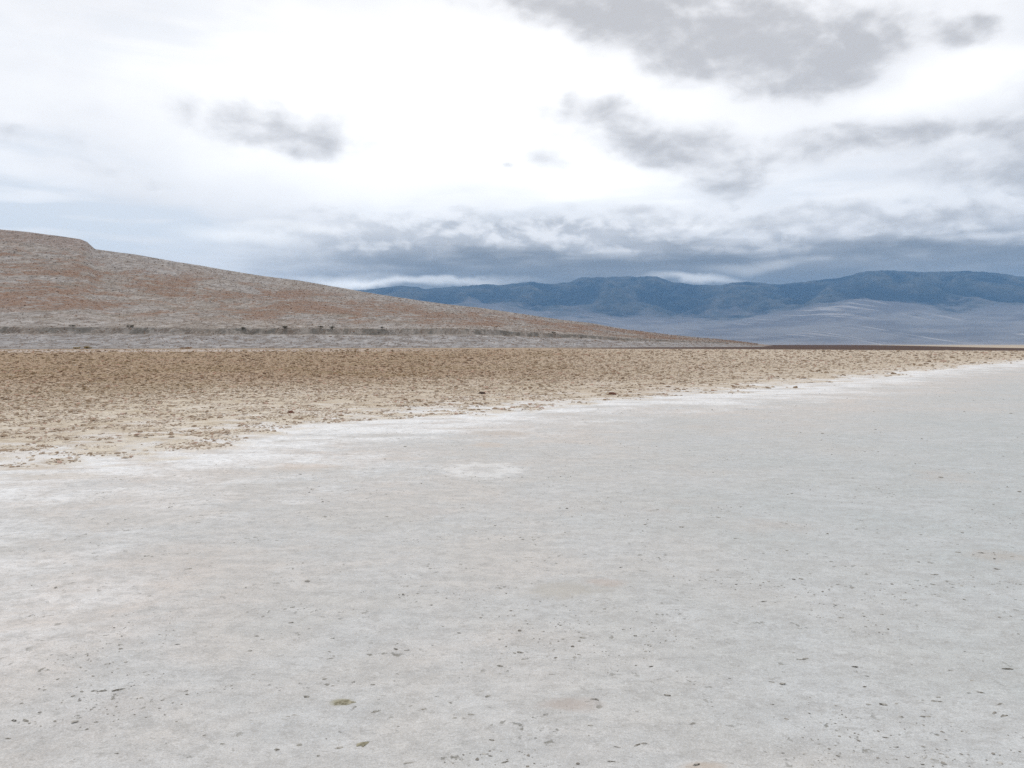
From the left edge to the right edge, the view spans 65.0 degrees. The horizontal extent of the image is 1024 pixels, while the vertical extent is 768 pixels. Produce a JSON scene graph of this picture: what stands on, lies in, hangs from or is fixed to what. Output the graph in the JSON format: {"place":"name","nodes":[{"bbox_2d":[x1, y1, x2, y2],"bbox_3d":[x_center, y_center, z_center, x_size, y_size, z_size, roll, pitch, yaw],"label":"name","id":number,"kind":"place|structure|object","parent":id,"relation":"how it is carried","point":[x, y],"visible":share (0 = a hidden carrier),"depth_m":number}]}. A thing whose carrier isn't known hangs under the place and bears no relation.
{"place":"outdoors","nodes":[
{"label":"outdoors","id":0,"kind":"place"},
{"bbox_2d":[0,229,771,348],"bbox_3d":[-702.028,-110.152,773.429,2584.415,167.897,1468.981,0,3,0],"label":"alluvial fan","id":1,"kind":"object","parent":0,"point":[211,321],"visible":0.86,"depth_m":573.09},
{"bbox_2d":[0,231,757,347],"bbox_3d":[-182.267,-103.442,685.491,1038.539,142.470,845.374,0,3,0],"label":"fan stones","id":2,"kind":"object","parent":1,"relation":"on","point":[702,339],"visible":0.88,"depth_m":696.38},
{"bbox_2d":[0,361,1023,767],"bbox_3d":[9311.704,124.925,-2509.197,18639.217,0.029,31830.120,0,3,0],"label":"salt flat","id":3,"kind":"structure","parent":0,"point":[252,535],"depth_m":5.42},
{"bbox_2d":[334,699,355,704],"bbox_3d":[-0.769,1.466,3.708,0.098,0.006,0.058,0,3,0],"label":"mud flake","id":4,"kind":"object","parent":3,"relation":"on","point":[344,702],"visible":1,"depth_m":3.70},
{"bbox_2d":[356,741,369,746],"bbox_3d":[-0.614,1.487,3.322,0.061,0.005,0.040,-2,3,-29],"label":"mud flake","id":5,"kind":"object","parent":3,"relation":"on","point":[362,744],"visible":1,"depth_m":3.32},
{"bbox_2d":[10,381,1022,767],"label":"grit","id":6,"kind":"object","parent":3,"relation":"on","point":[606,651],"visible":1,"depth_m":4.31},
{"bbox_2d":[0,345,1023,467],"bbox_3d":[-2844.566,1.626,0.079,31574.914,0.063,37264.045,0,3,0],"label":"mud flat","id":7,"kind":"structure","parent":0,"point":[127,443],"depth_m":31.57},
{"bbox_2d":[0,348,1023,467],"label":"mud crust","id":8,"kind":"object","parent":7,"relation":"on","point":[198,388],"visible":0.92,"depth_m":37.52},
{"bbox_2d":[0,0,1023,289],"label":"sky","id":9,"kind":"structure","parent":0,"point":[348,144]},
{"bbox_2d":[356,270,1023,344],"bbox_3d":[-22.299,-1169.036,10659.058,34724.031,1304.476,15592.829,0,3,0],"label":"mountain range","id":10,"kind":"structure","parent":0,"point":[887,307],"depth_m":12200.05}
]}

